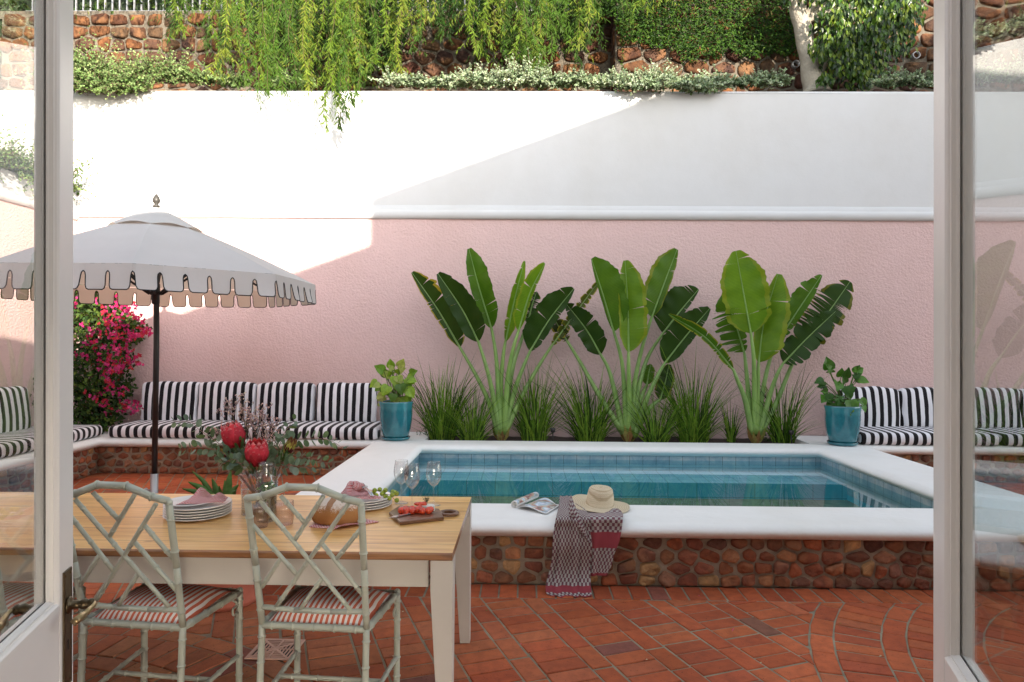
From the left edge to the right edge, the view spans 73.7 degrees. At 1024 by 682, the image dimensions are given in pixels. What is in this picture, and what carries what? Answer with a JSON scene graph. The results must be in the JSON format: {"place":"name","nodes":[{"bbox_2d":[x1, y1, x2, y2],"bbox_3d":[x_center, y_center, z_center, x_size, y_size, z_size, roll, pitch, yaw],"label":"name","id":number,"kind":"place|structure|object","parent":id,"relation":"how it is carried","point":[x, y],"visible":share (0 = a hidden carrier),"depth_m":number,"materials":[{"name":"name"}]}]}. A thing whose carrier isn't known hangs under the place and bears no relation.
{"place":"outdoors","nodes":[
{"label":"outdoors","id":0,"kind":"place"},
{"bbox_2d":[0,473,1023,681],"bbox_3d":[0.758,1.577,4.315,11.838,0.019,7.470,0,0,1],"label":"brick paving","id":1,"kind":"structure","parent":0,"point":[547,655],"depth_m":3.61,"materials":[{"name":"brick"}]},
{"bbox_2d":[0,569,85,672],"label":"bamboo chair","id":2,"kind":"object","parent":1,"relation":"on","point":[12,594],"visible":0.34,"depth_m":2.74,"materials":[{"name":"green paint"}]},
{"bbox_2d":[0,0,97,681],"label":"french door","id":3,"kind":"structure","parent":1,"relation":"on","point":[36,645],"depth_m":1.39,"materials":[{"name":"paint"}]},
{"bbox_2d":[0,194,315,493],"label":"garden umbrella","id":4,"kind":"object","parent":1,"relation":"on","point":[156,256],"visible":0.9,"depth_m":5.48,"materials":[{"name":"fabric"}]},
{"bbox_2d":[73,480,243,681],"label":"bamboo chair","id":5,"kind":"object","parent":1,"relation":"on","point":[146,606],"visible":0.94,"depth_m":2.59,"materials":[{"name":"green paint"}]},
{"bbox_2d":[0,431,428,491],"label":"garden bench","id":6,"kind":"object","parent":1,"relation":"on","point":[104,452],"visible":0.52,"depth_m":7.86,"materials":[{"name":"stone"}]},
{"bbox_2d":[0,425,101,458],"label":"seat cushion","id":7,"kind":"object","parent":6,"relation":"on","point":[13,443],"visible":0.53,"depth_m":6.88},
{"bbox_2d":[0,386,30,432],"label":"back cushion","id":8,"kind":"object","parent":7,"relation":"on","point":[15,414],"visible":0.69,"depth_m":7.31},
{"bbox_2d":[30,284,152,433],"bbox_3d":[-5.058,0.104,8.212,1.606,2.133,0.916,0,0,1],"label":"bougainvillea","id":9,"kind":"object","parent":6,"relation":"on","point":[94,394],"visible":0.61,"depth_m":8.23,"materials":[{"name":"pink plant"}]},
{"bbox_2d":[108,420,260,438],"bbox_3d":[-3.857,1.052,8.236,1.631,0.170,0.835,0,0,1],"label":"seat cushion","id":10,"kind":"object","parent":6,"relation":"on","point":[138,429],"visible":0.5,"depth_m":7.85,"materials":[{"name":"fabric"}]},
{"bbox_2d":[140,381,199,419],"bbox_3d":[-4.229,0.764,8.480,0.729,0.534,0.192,0,-7,1],"label":"back cushion","id":11,"kind":"object","parent":10,"relation":"on","point":[181,399],"visible":0.67,"depth_m":8.40,"materials":[{"name":"fabric"}]},
{"bbox_2d":[197,381,257,420],"bbox_3d":[-3.519,0.766,8.470,0.734,0.531,0.191,0,-7,1],"label":"back cushion","id":12,"kind":"object","parent":10,"relation":"on","point":[213,395],"visible":0.6,"depth_m":8.39,"materials":[{"name":"fabric"}]},
{"bbox_2d":[246,420,382,439],"bbox_3d":[-2.288,1.064,8.212,1.534,0.170,0.835,0,0,1],"label":"seat cushion","id":13,"kind":"object","parent":6,"relation":"on","point":[342,430],"visible":0.59,"depth_m":7.82,"materials":[{"name":"fabric"}]},
{"bbox_2d":[255,382,315,421],"bbox_3d":[-2.800,0.774,8.457,0.724,0.538,0.192,0,-7,1],"label":"back cushion","id":14,"kind":"object","parent":13,"relation":"on","point":[287,400],"visible":0.74,"depth_m":8.37,"materials":[{"name":"fabric"}]},
{"bbox_2d":[316,382,377,421],"bbox_3d":[-2.042,0.780,8.444,0.758,0.539,0.194,0,-7,1],"label":"back cushion","id":15,"kind":"object","parent":13,"relation":"on","point":[348,402],"visible":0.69,"depth_m":8.36,"materials":[{"name":"fabric"}]},
{"bbox_2d":[194,584,255,612],"bbox_3d":[-1.721,1.290,4.089,0.536,0.525,0.536,0,0,1],"label":"plant pot","id":16,"kind":"object","parent":1,"relation":"on","point":[249,597],"visible":0.09,"depth_m":3.96,"materials":[{"name":"ceramic"}]},
{"bbox_2d":[182,471,238,494],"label":"aloe plant","id":17,"kind":"object","parent":16,"relation":"on","point":[227,487],"visible":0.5,"depth_m":4.12,"materials":[{"name":"green plant"}]},
{"bbox_2d":[0,492,471,681],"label":"dining table","id":18,"kind":"object","parent":1,"relation":"on","point":[214,551],"visible":0.67,"depth_m":2.72,"materials":[{"name":"brown wood"}]},
{"bbox_2d":[162,509,231,521],"bbox_3d":[-1.458,0.802,3.171,0.294,0.014,0.294,0,0,1],"label":"dinner plate","id":19,"kind":"object","parent":18,"relation":"on","point":[198,519],"visible":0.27,"depth_m":3.07,"materials":[{"name":"white ceramic"}]},
{"bbox_2d":[163,506,231,518],"bbox_3d":[-1.459,0.790,3.173,0.294,0.014,0.294,0,0,1],"label":"dinner plate","id":20,"kind":"object","parent":19,"relation":"on","point":[196,517],"visible":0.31,"depth_m":3.08,"materials":[{"name":"white ceramic"}]},
{"bbox_2d":[163,504,231,515],"bbox_3d":[-1.458,0.779,3.171,0.294,0.014,0.294,0,0,1],"label":"dinner plate","id":21,"kind":"object","parent":20,"relation":"on","point":[201,514],"visible":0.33,"depth_m":3.08,"materials":[{"name":"white ceramic"}]},
{"bbox_2d":[163,501,231,513],"bbox_3d":[-1.458,0.767,3.173,0.294,0.014,0.294,0,0,1],"label":"dinner plate","id":22,"kind":"object","parent":21,"relation":"on","point":[203,511],"visible":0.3,"depth_m":3.08,"materials":[{"name":"white ceramic"}]},
{"bbox_2d":[163,495,231,510],"bbox_3d":[-1.459,0.755,3.173,0.294,0.014,0.294,0,0,1],"label":"dinner plate","id":23,"kind":"object","parent":22,"relation":"on","point":[205,506],"visible":0.48,"depth_m":3.11,"materials":[{"name":"white ceramic"}]},
{"bbox_2d":[172,495,205,506],"bbox_3d":[-1.486,0.741,3.159,0.216,0.010,0.216,0,0,1],"label":"dinner plate","id":24,"kind":"object","parent":23,"relation":"on","point":[176,500],"visible":0.38,"depth_m":3.16,"materials":[{"name":"white ceramic"}]},
{"bbox_2d":[176,487,227,504],"bbox_3d":[-1.417,0.714,3.161,0.190,0.058,0.168,0,0,1],"label":"napkin","id":25,"kind":"object","parent":24,"relation":"on","point":[201,495],"visible":1,"depth_m":3.15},
{"bbox_2d":[238,462,280,516],"bbox_3d":[-1.188,0.685,3.210,0.191,0.252,0.191,0,0,1],"label":"glass vase","id":26,"kind":"object","parent":18,"relation":"on","point":[259,512],"visible":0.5,"depth_m":3.18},
{"bbox_2d":[171,414,262,482],"bbox_3d":[-1.380,0.547,3.183,0.431,0.406,0.074,0,0,1],"label":"eucalyptus branch","id":27,"kind":"object","parent":26,"relation":"in","point":[199,424],"visible":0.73,"depth_m":3.18,"materials":[{"name":"green plant"}]},
{"bbox_2d":[178,439,260,478],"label":"eucalyptus branch","id":28,"kind":"object","parent":26,"relation":"in","point":[207,442],"visible":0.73,"depth_m":3.14,"materials":[{"name":"green plant"}]},
{"bbox_2d":[207,440,244,471],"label":"eucalyptus branch","id":29,"kind":"object","parent":26,"relation":"in","point":[226,467],"visible":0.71,"depth_m":3.12,"materials":[{"name":"green plant"}]},
{"bbox_2d":[216,394,256,487],"bbox_3d":[-1.310,0.508,3.267,0.262,0.505,0.068,0,0,14],"label":"statice spray","id":30,"kind":"object","parent":26,"relation":"in","point":[227,407],"visible":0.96,"depth_m":3.27,"materials":[{"name":"pink plant"}]},
{"bbox_2d":[218,452,257,475],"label":"eucalyptus branch","id":31,"kind":"object","parent":26,"relation":"in","point":[240,457],"visible":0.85,"depth_m":3.10,"materials":[{"name":"green plant"}]},
{"bbox_2d":[221,420,260,507],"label":"protea flower","id":32,"kind":"object","parent":26,"relation":"in","point":[233,435],"visible":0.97,"depth_m":3.16,"materials":[{"name":"red plant"}]},
{"bbox_2d":[238,392,256,482],"bbox_3d":[-1.250,0.501,3.198,0.106,0.520,0.104,0,0,18],"label":"statice spray","id":33,"kind":"object","parent":26,"relation":"in","point":[244,408],"visible":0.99,"depth_m":3.19,"materials":[{"name":"pink plant"}]},
{"bbox_2d":[244,437,268,508],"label":"protea flower","id":34,"kind":"object","parent":26,"relation":"in","point":[256,452],"visible":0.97,"depth_m":3.11,"materials":[{"name":"red plant"}]},
{"bbox_2d":[241,487,275,512],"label":"vase water","id":35,"kind":"structure","parent":26,"relation":"in","point":[253,512],"depth_m":3.20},
{"bbox_2d":[260,415,281,470],"bbox_3d":[-1.151,0.560,3.231,0.105,0.404,0.108,0,0,1],"label":"statice spray","id":36,"kind":"object","parent":35,"relation":"in","point":[271,424],"visible":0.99,"depth_m":3.25,"materials":[{"name":"pink plant"}]},
{"bbox_2d":[250,402,272,438],"bbox_3d":[-1.210,0.528,3.269,0.108,0.466,0.107,0,0,1],"label":"statice spray","id":37,"kind":"object","parent":26,"relation":"in","point":[262,416],"visible":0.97,"depth_m":3.28,"materials":[{"name":"pink plant"}]},
{"bbox_2d":[259,414,297,490],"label":"eucalyptus branch","id":38,"kind":"object","parent":26,"relation":"in","point":[278,436],"visible":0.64,"depth_m":3.27,"materials":[{"name":"green plant"}]},
{"bbox_2d":[265,437,297,503],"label":"protea flower","id":39,"kind":"object","parent":26,"relation":"in","point":[290,444],"visible":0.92,"depth_m":3.19,"materials":[{"name":"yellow plant"}]},
{"bbox_2d":[257,456,316,492],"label":"eucalyptus branch","id":40,"kind":"object","parent":26,"relation":"in","point":[292,469],"visible":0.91,"depth_m":3.11,"materials":[{"name":"green plant"}]},
{"bbox_2d":[258,451,333,492],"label":"eucalyptus branch","id":41,"kind":"object","parent":26,"relation":"in","point":[309,454],"visible":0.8,"depth_m":3.15,"materials":[{"name":"green plant"}]},
{"bbox_2d":[267,430,347,467],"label":"eucalyptus branch","id":42,"kind":"object","parent":26,"relation":"in","point":[273,452],"visible":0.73,"depth_m":3.25,"materials":[{"name":"green plant"}]},
{"bbox_2d":[309,519,378,528],"bbox_3d":[-0.756,0.803,3.037,0.229,0.023,0.231,0,0,32],"label":"napkin","id":43,"kind":"object","parent":18,"relation":"on","point":[368,521],"visible":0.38,"depth_m":2.98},
{"bbox_2d":[312,497,357,524],"bbox_3d":[-0.784,0.752,3.065,0.233,0.103,0.190,0,0,9],"label":"bread loaf","id":44,"kind":"object","parent":43,"relation":"on","point":[328,510],"visible":0.58,"depth_m":2.99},
{"bbox_2d":[365,501,391,510],"bbox_3d":[-0.736,0.807,3.378,0.284,0.014,0.284,0,0,1],"label":"dinner plate","id":45,"kind":"object","parent":18,"relation":"on","point":[375,508],"visible":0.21,"depth_m":3.30,"materials":[{"name":"white ceramic"}]},
{"bbox_2d":[365,499,391,507],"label":"dinner plate","id":46,"kind":"object","parent":45,"relation":"on","point":[378,505],"visible":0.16,"depth_m":3.31,"materials":[{"name":"white ceramic"}]},
{"bbox_2d":[365,500,388,505],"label":"dinner plate","id":47,"kind":"object","parent":46,"relation":"on","point":[375,503],"visible":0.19,"depth_m":3.30,"materials":[{"name":"white ceramic"}]},
{"bbox_2d":[346,489,389,502],"bbox_3d":[-0.737,0.772,3.381,0.284,0.014,0.284,0,0,1],"label":"dinner plate","id":48,"kind":"object","parent":47,"relation":"on","point":[373,500],"visible":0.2,"depth_m":3.33,"materials":[{"name":"white ceramic"}]},
{"bbox_2d":[341,481,371,495],"bbox_3d":[-0.771,0.731,3.406,0.148,0.060,0.136,0,0,8],"label":"napkin","id":49,"kind":"object","parent":48,"relation":"on","point":[348,490],"visible":0.77,"depth_m":3.37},
{"bbox_2d":[371,487,398,502],"bbox_3d":[-0.625,0.759,3.367,0.151,0.067,0.077,0,0,9],"label":"grape bunch","id":50,"kind":"object","parent":48,"relation":"on","point":[393,492],"visible":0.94,"depth_m":3.36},
{"bbox_2d":[389,505,458,524],"bbox_3d":[-0.432,0.807,3.148,0.323,0.018,0.279,0,0,17],"label":"chopping board","id":51,"kind":"object","parent":18,"relation":"on","point":[437,515],"visible":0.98,"depth_m":3.12,"materials":[{"name":"brown wood"}]},
{"bbox_2d":[244,638,305,660],"bbox_3d":[-1.190,1.553,3.441,0.224,0.008,0.224,0,0,3],"label":"drain grate","id":52,"kind":"object","parent":1,"relation":"on","point":[279,649],"visible":0.84,"depth_m":3.43,"materials":[{"name":"beige metal"}]},
{"bbox_2d":[243,482,400,681],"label":"bamboo chair","id":53,"kind":"object","parent":1,"relation":"on","point":[354,608],"visible":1,"depth_m":2.57,"materials":[{"name":"green paint"}]},
{"bbox_2d":[296,440,1023,590],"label":"swimming pool","id":54,"kind":"structure","parent":1,"relation":"in","point":[882,537],"depth_m":4.67,"materials":[{"name":"stone"}]},
{"bbox_2d":[379,400,412,440],"bbox_3d":[-1.334,0.910,7.863,0.390,0.443,0.390,0,0,1],"label":"plant pot","id":55,"kind":"object","parent":54,"relation":"on","point":[396,420],"visible":0.94,"depth_m":7.71,"materials":[{"name":"teal ceramic"}]},
{"bbox_2d":[370,359,417,406],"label":"potted plant","id":56,"kind":"object","parent":55,"relation":"in","point":[400,385],"visible":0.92,"depth_m":7.83,"materials":[{"name":"green plant"}]},
{"bbox_2d":[511,492,558,513],"bbox_3d":[0.190,1.119,4.736,0.296,0.049,0.383,0,0,29],"label":"magazine","id":57,"kind":"object","parent":54,"relation":"on","point":[544,505],"visible":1,"depth_m":4.71,"materials":[{"name":"paper"}]},
{"bbox_2d":[546,495,622,597],"bbox_3d":[0.471,1.280,4.529,0.512,0.579,0.731,0,0,1],"label":"towel","id":58,"kind":"object","parent":54,"relation":"on","point":[585,545],"visible":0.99,"depth_m":4.29,"materials":[{"name":"fabric"}]},
{"bbox_2d":[572,485,629,512],"bbox_3d":[0.605,1.065,4.671,0.407,0.138,0.378,3,3,1],"label":"straw hat","id":59,"kind":"object","parent":58,"relation":"on","point":[598,498],"visible":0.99,"depth_m":4.61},
{"bbox_2d":[824,404,861,445],"bbox_3d":[3.732,0.946,7.709,0.390,0.443,0.390,0,0,1],"label":"plant pot","id":60,"kind":"object","parent":54,"relation":"on","point":[842,426],"visible":0.95,"depth_m":7.57,"materials":[{"name":"teal ceramic"}]},
{"bbox_2d":[814,357,868,415],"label":"potted plant","id":61,"kind":"object","parent":60,"relation":"in","point":[826,396],"visible":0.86,"depth_m":7.68,"materials":[{"name":"green plant"}]},
{"bbox_2d":[795,435,1023,481],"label":"garden bench","id":62,"kind":"object","parent":1,"relation":"on","point":[999,463],"visible":0.29,"depth_m":7.73,"materials":[{"name":"stone"}]},
{"bbox_2d":[857,426,999,445],"bbox_3d":[4.731,1.114,8.091,1.588,0.171,0.834,0,0,1],"label":"seat cushion","id":63,"kind":"object","parent":62,"relation":"on","point":[889,435],"visible":0.56,"depth_m":7.71,"materials":[{"name":"fabric"}]},
{"bbox_2d":[840,386,899,425],"bbox_3d":[4.349,0.821,8.338,0.729,0.545,0.194,0,-7,1],"label":"back cushion","id":64,"kind":"object","parent":63,"relation":"on","point":[883,406],"visible":0.52,"depth_m":8.25,"materials":[{"name":"fabric"}]},
{"bbox_2d":[898,386,933,426],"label":"back cushion","id":65,"kind":"object","parent":63,"relation":"on","point":[916,406],"visible":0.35,"depth_m":8.25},
{"bbox_2d":[975,427,1023,445],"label":"seat cushion","id":66,"kind":"object","parent":62,"relation":"on","point":[1011,436],"visible":0.44,"depth_m":7.74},
{"bbox_2d":[975,387,1021,427],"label":"back cushion","id":67,"kind":"object","parent":66,"relation":"on","point":[997,408],"visible":0.55,"depth_m":8.22,"materials":[{"name":"fabric"}]},
{"bbox_2d":[933,0,988,681],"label":"french door","id":68,"kind":"structure","parent":1,"relation":"on","point":[954,395],"depth_m":1.18,"materials":[{"name":"paint"}]},
{"bbox_2d":[429,435,800,443],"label":"planter soil","id":69,"kind":"structure","parent":0,"point":[620,439],"depth_m":8.26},
{"bbox_2d":[374,353,488,439],"bbox_3d":[-0.874,0.626,8.059,1.830,1.146,0.954,0,0,1],"label":"grass clump","id":70,"kind":"object","parent":69,"relation":"on","point":[438,419],"visible":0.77,"depth_m":8.09,"materials":[{"name":"green plant"}]},
{"bbox_2d":[419,375,513,440],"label":"grass clump","id":71,"kind":"object","parent":69,"relation":"on","point":[474,427],"visible":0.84,"depth_m":7.95,"materials":[{"name":"green plant"}]},
{"bbox_2d":[411,248,597,440],"bbox_3d":[-0.069,0.062,8.035,2.260,2.304,0.475,0,0,1],"label":"bird of paradise","id":72,"kind":"object","parent":69,"relation":"on","point":[458,311],"visible":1,"depth_m":8.04,"materials":[{"name":"green plant"}]},
{"bbox_2d":[472,352,592,440],"bbox_3d":[0.244,0.661,8.093,1.774,1.091,0.848,0,0,1],"label":"grass clump","id":73,"kind":"object","parent":69,"relation":"on","point":[529,429],"visible":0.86,"depth_m":8.12,"materials":[{"name":"green plant"}]},
{"bbox_2d":[530,344,652,441],"bbox_3d":[0.931,0.616,8.051,2.087,1.192,0.910,0,0,1],"label":"grass clump","id":74,"kind":"object","parent":69,"relation":"on","point":[585,432],"visible":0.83,"depth_m":8.06,"materials":[{"name":"green plant"}]},
{"bbox_2d":[551,248,710,441],"bbox_3d":[1.393,0.058,8.036,1.888,2.335,0.523,0,0,1],"label":"bird of paradise","id":75,"kind":"object","parent":69,"relation":"on","point":[625,294],"visible":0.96,"depth_m":8.06,"materials":[{"name":"green plant"}]},
{"bbox_2d":[609,381,706,441],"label":"grass clump","id":76,"kind":"object","parent":69,"relation":"on","point":[655,432],"visible":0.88,"depth_m":7.92,"materials":[{"name":"green plant"}]},
{"bbox_2d":[623,339,770,442],"bbox_3d":[2.122,0.580,8.052,2.037,1.280,0.868,0,0,1],"label":"grass clump","id":77,"kind":"object","parent":69,"relation":"on","point":[702,419],"visible":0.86,"depth_m":8.04,"materials":[{"name":"green plant"}]},
{"bbox_2d":[715,398,746,442],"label":"grass clump","id":78,"kind":"object","parent":69,"relation":"on","point":[731,434],"visible":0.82,"depth_m":8.14,"materials":[{"name":"green plant"}]},
{"bbox_2d":[668,250,853,442],"bbox_3d":[2.917,0.097,7.973,2.244,2.278,0.464,0,0,1],"label":"bird of paradise","id":79,"kind":"object","parent":69,"relation":"on","point":[748,289],"visible":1,"depth_m":7.95,"materials":[{"name":"green plant"}]},
{"bbox_2d":[731,359,824,443],"bbox_3d":[3.236,0.698,8.042,1.562,1.060,0.850,0,0,1],"label":"grass clump","id":80,"kind":"object","parent":69,"relation":"on","point":[781,436],"visible":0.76,"depth_m":8.03,"materials":[{"name":"green plant"}]},
{"label":"terrace soil","id":81,"kind":"structure","parent":0,"visible":0},
{"bbox_2d":[75,0,698,133],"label":"willow tree","id":82,"kind":"object","parent":81,"relation":"on","point":[349,28],"visible":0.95,"depth_m":8.92,"materials":[{"name":"green plant"}]},
{"bbox_2d":[0,0,1023,91],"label":"retaining wall","id":83,"kind":"structure","parent":81,"relation":"on","point":[999,26],"depth_m":10.27,"materials":[{"name":"stone"}]},
{"bbox_2d":[32,0,575,10],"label":"railing","id":84,"kind":"object","parent":83,"relation":"on","point":[112,5],"visible":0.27,"depth_m":10.49,"materials":[{"name":"grey metal"}]},
{"bbox_2d":[574,0,797,71],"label":"creeper","id":85,"kind":"object","parent":83,"relation":"hanging from","point":[662,32],"visible":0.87,"depth_m":9.68,"materials":[{"name":"green plant"}]},
{"bbox_2d":[781,0,929,91],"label":"ficus tree","id":86,"kind":"object","parent":81,"relation":"on","point":[856,42],"visible":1,"depth_m":8.84,"materials":[{"name":"green plant"}]},
{"bbox_2d":[865,66,930,88],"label":"terrace shrub","id":87,"kind":"object","parent":81,"relation":"on","point":[897,79],"visible":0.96,"depth_m":8.60,"materials":[{"name":"green plant"}]},
{"bbox_2d":[899,67,986,88],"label":"terrace shrub","id":88,"kind":"object","parent":81,"relation":"on","point":[929,80],"visible":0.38,"depth_m":8.54,"materials":[{"name":"green plant"}]},
{"bbox_2d":[975,52,1023,87],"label":"terrace shrub","id":89,"kind":"object","parent":81,"relation":"on","point":[1003,75],"visible":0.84,"depth_m":8.46,"materials":[{"name":"plant"}]},
{"label":"side bed soil","id":90,"kind":"structure","parent":0,"visible":0},
{"bbox_2d":[0,118,89,195],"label":"terrace shrub","id":91,"kind":"object","parent":90,"relation":"on","point":[24,168],"visible":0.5,"depth_m":7.54,"materials":[{"name":"green plant"}]},
{"label":"ground","id":92,"kind":"structure","parent":0,"visible":0},
{"bbox_2d":[0,169,78,425],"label":"courtyard wall","id":93,"kind":"structure","parent":92,"relation":"on","point":[16,315],"depth_m":7.64,"materials":[{"name":"pink paint"}]},
{"bbox_2d":[0,114,19,167],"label":"terrace shrub","id":94,"kind":"object","parent":93,"relation":"on","point":[4,154],"visible":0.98,"depth_m":7.16,"materials":[{"name":"green plant"}]},
{"bbox_2d":[22,133,102,199],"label":"terrace shrub","id":95,"kind":"object","parent":93,"relation":"on","point":[75,186],"visible":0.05,"depth_m":8.35,"materials":[{"name":"green plant"}]},
{"bbox_2d":[0,91,1023,438],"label":"courtyard wall","id":96,"kind":"structure","parent":92,"relation":"on","point":[372,207],"depth_m":8.55,"materials":[{"name":"pink paint"}]},
{"bbox_2d":[14,25,137,98],"bbox_3d":[-5.399,-3.468,8.340,1.479,1.137,1.027,0,0,1],"label":"terrace shrub","id":97,"kind":"object","parent":96,"relation":"on","point":[86,79],"visible":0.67,"depth_m":8.38,"materials":[{"name":"green plant"}]},
{"bbox_2d":[96,39,198,96],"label":"terrace shrub","id":98,"kind":"object","parent":96,"relation":"on","point":[135,84],"visible":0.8,"depth_m":8.48,"materials":[{"name":"green plant"}]},
{"bbox_2d":[135,48,216,87],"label":"terrace shrub","id":99,"kind":"object","parent":96,"relation":"on","point":[186,74],"visible":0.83,"depth_m":8.65,"materials":[{"name":"green plant"}]},
{"bbox_2d":[207,67,255,89],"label":"terrace shrub","id":100,"kind":"object","parent":96,"relation":"on","point":[232,81],"visible":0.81,"depth_m":8.77,"materials":[{"name":"green plant"}]},
{"bbox_2d":[270,67,317,87],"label":"terrace shrub","id":101,"kind":"object","parent":96,"relation":"on","point":[285,75],"visible":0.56,"depth_m":8.77,"materials":[{"name":"green plant"}]},
{"bbox_2d":[368,65,449,89],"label":"terrace shrub","id":102,"kind":"object","parent":96,"relation":"on","point":[418,80],"visible":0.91,"depth_m":8.63,"materials":[{"name":"green plant"}]},
{"bbox_2d":[424,61,498,90],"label":"terrace shrub","id":103,"kind":"object","parent":96,"relation":"on","point":[478,79],"visible":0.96,"depth_m":8.59,"materials":[{"name":"green plant"}]},
{"bbox_2d":[487,48,563,89],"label":"terrace shrub","id":104,"kind":"object","parent":96,"relation":"on","point":[510,78],"visible":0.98,"depth_m":8.57,"materials":[{"name":"green plant"}]},
{"bbox_2d":[537,68,623,90],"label":"terrace shrub","id":105,"kind":"object","parent":96,"relation":"on","point":[578,79],"visible":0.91,"depth_m":8.58,"materials":[{"name":"green plant"}]},
{"bbox_2d":[594,57,682,94],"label":"terrace shrub","id":106,"kind":"object","parent":96,"relation":"on","point":[654,78],"visible":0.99,"depth_m":8.39,"materials":[{"name":"green plant"}]},
{"bbox_2d":[663,64,733,95],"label":"terrace shrub","id":107,"kind":"object","parent":96,"relation":"on","point":[704,83],"visible":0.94,"depth_m":8.38,"materials":[{"name":"green plant"}]},
{"bbox_2d":[719,67,794,89],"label":"terrace shrub","id":108,"kind":"object","parent":96,"relation":"on","point":[765,80],"visible":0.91,"depth_m":8.54,"materials":[{"name":"green plant"}]},
{"label":"upper garden","id":109,"kind":"structure","parent":0,"visible":0},
{"bbox_2d":[0,0,610,76],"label":"hedge","id":110,"kind":"object","parent":109,"relation":"on","point":[15,5],"visible":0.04,"depth_m":11.43,"materials":[{"name":"green plant"}]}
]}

